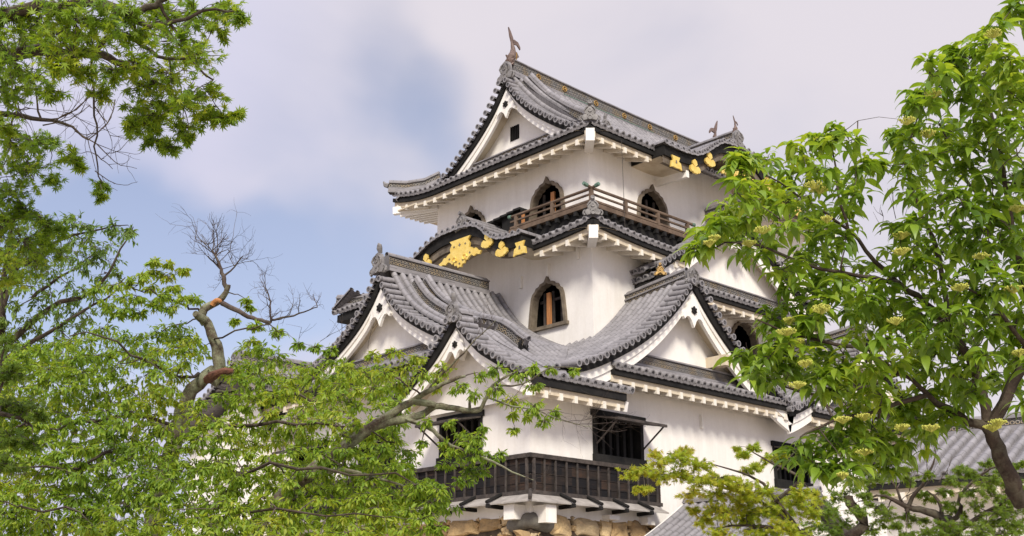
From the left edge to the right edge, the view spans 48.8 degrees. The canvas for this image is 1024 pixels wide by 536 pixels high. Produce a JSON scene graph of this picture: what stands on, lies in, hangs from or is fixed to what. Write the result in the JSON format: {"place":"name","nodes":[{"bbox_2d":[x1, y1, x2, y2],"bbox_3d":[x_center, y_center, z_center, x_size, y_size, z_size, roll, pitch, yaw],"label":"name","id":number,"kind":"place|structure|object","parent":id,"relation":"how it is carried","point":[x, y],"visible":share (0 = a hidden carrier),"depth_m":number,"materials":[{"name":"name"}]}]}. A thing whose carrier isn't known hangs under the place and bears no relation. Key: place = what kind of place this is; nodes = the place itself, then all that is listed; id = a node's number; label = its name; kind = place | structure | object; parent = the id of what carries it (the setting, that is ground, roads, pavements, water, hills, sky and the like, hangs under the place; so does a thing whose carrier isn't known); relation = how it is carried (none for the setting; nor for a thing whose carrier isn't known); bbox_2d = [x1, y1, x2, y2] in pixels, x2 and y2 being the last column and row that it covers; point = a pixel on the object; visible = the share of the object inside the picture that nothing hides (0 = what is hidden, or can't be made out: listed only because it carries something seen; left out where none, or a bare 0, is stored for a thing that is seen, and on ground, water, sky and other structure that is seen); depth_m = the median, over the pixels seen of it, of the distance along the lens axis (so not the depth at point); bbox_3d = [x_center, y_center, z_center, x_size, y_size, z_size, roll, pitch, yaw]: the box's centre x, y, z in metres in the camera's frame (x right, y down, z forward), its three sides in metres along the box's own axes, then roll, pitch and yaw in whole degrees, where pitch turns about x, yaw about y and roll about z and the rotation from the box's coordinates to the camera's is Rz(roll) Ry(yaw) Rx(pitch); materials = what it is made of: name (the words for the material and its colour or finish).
{"place":"outdoors","nodes":[
{"label":"outdoors","id":0,"kind":"place"},
{"bbox_2d":[0,0,1023,535],"label":"sky","id":1,"kind":"structure","parent":0,"point":[343,99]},
{"bbox_2d":[645,486,850,535],"bbox_3d":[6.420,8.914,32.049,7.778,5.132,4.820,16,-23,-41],"label":"corridor building","id":2,"kind":"structure","parent":0,"point":[679,521],"depth_m":32.75,"materials":[{"name":"tile"}]},
{"bbox_2d":[865,412,1023,535],"bbox_3d":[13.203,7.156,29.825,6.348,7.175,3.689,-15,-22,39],"label":"gallery building","id":3,"kind":"structure","parent":0,"point":[965,447],"depth_m":30.66,"materials":[{"name":"tile"}]},
{"label":"ground","id":4,"kind":"structure","parent":0,"visible":0},
{"bbox_2d":[0,328,52,477],"bbox_3d":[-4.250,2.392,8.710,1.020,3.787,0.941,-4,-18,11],"label":"maple tree","id":5,"kind":"object","parent":4,"relation":"on","point":[10,375],"visible":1,"depth_m":9.03,"materials":[{"name":"green plant"}]},
{"bbox_2d":[0,206,138,388],"bbox_3d":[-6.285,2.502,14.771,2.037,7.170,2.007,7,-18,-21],"label":"cherry tree","id":6,"kind":"object","parent":4,"relation":"on","point":[129,233],"visible":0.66,"depth_m":15.39,"materials":[{"name":"green plant"}]},
{"bbox_2d":[0,0,251,294],"bbox_3d":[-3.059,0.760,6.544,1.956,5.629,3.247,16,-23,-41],"label":"maple tree","id":7,"kind":"object","parent":4,"relation":"on","point":[60,61],"visible":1,"depth_m":6.74,"materials":[{"name":"green plant"}]},
{"bbox_2d":[0,203,465,535],"bbox_3d":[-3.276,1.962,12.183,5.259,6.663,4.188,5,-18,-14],"label":"cherry tree","id":8,"kind":"object","parent":4,"relation":"on","point":[162,478],"visible":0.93,"depth_m":12.11,"materials":[{"name":"green plant"}]},
{"bbox_2d":[162,350,310,535],"bbox_3d":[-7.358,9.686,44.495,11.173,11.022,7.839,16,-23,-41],"label":"side turret","id":9,"kind":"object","parent":4,"relation":"on","point":[218,411],"visible":0.07,"depth_m":42.15,"materials":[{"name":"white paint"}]},
{"bbox_2d":[252,292,651,534],"bbox_3d":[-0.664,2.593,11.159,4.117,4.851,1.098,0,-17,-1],"label":"cherry tree","id":10,"kind":"object","parent":4,"relation":"on","point":[344,447],"visible":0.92,"depth_m":11.50,"materials":[{"name":"green plant"}]},
{"bbox_2d":[291,512,655,535],"bbox_3d":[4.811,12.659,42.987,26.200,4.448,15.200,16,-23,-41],"label":"stone base","id":11,"kind":"object","parent":4,"relation":"on","point":[527,524],"visible":0.56,"depth_m":32.56,"materials":[{"name":"beige stone"}]},
{"bbox_2d":[260,27,921,535],"bbox_3d":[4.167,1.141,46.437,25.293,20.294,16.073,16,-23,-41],"label":"castle keep","id":12,"kind":"structure","parent":11,"relation":"on","point":[564,217],"depth_m":38.65,"materials":[{"name":"white paint"}]},
{"bbox_2d":[272,440,326,483],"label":"window","id":13,"kind":"structure","parent":12,"relation":"in","point":[278,452],"depth_m":39.87,"materials":[{"name":"brown wood"}]},
{"bbox_2d":[337,427,394,473],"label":"window","id":14,"kind":"structure","parent":12,"relation":"in","point":[362,450],"depth_m":37.13,"materials":[{"name":"brown wood"}]},
{"bbox_2d":[415,410,484,464],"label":"window","id":15,"kind":"structure","parent":12,"relation":"in","point":[471,426],"depth_m":34.36,"materials":[{"name":"brown wood"}]},
{"bbox_2d":[456,200,487,225],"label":"window","id":16,"kind":"structure","parent":12,"relation":"in","point":[479,211],"depth_m":44.22,"materials":[{"name":"white paint"}]},
{"bbox_2d":[529,170,566,219],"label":"window","id":17,"kind":"structure","parent":12,"relation":"in","point":[553,187],"depth_m":41.77,"materials":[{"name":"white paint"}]},
{"bbox_2d":[528,271,568,332],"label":"window","id":18,"kind":"structure","parent":12,"relation":"in","point":[548,295],"depth_m":39.94,"materials":[{"name":"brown wood"}]},
{"bbox_2d":[590,409,666,466],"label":"window","id":19,"kind":"structure","parent":12,"relation":"in","point":[628,447],"depth_m":34.69,"materials":[{"name":"brown wood"}]},
{"bbox_2d":[634,178,669,225],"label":"window","id":20,"kind":"structure","parent":12,"relation":"in","point":[648,195],"depth_m":42.50,"materials":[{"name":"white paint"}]},
{"bbox_2d":[727,317,758,354],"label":"window","id":21,"kind":"structure","parent":12,"relation":"in","point":[742,331],"depth_m":44.18,"materials":[{"name":"brown wood"}]},
{"bbox_2d":[770,440,823,488],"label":"window","id":22,"kind":"structure","parent":12,"relation":"in","point":[784,479],"depth_m":40.40,"materials":[{"name":"brown wood"}]},
{"bbox_2d":[862,457,883,501],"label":"window","id":23,"kind":"structure","parent":12,"relation":"in","point":[874,463],"depth_m":43.87,"materials":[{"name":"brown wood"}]},
{"bbox_2d":[616,441,833,535],"bbox_3d":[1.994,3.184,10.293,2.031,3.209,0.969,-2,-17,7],"label":"maple tree","id":24,"kind":"object","parent":4,"relation":"on","point":[774,508],"visible":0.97,"depth_m":10.47,"materials":[{"name":"green plant"}]},
{"bbox_2d":[672,0,1023,508],"bbox_3d":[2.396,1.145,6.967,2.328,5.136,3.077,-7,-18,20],"label":"dogwood tree","id":25,"kind":"object","parent":4,"relation":"on","point":[845,379],"visible":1,"depth_m":6.50,"materials":[{"name":"green plant"}]},
{"bbox_2d":[801,432,1023,535],"bbox_3d":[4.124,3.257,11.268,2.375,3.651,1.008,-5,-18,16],"label":"maple tree","id":26,"kind":"object","parent":4,"relation":"on","point":[946,525],"visible":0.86,"depth_m":11.43,"materials":[{"name":"green plant"}]}
]}

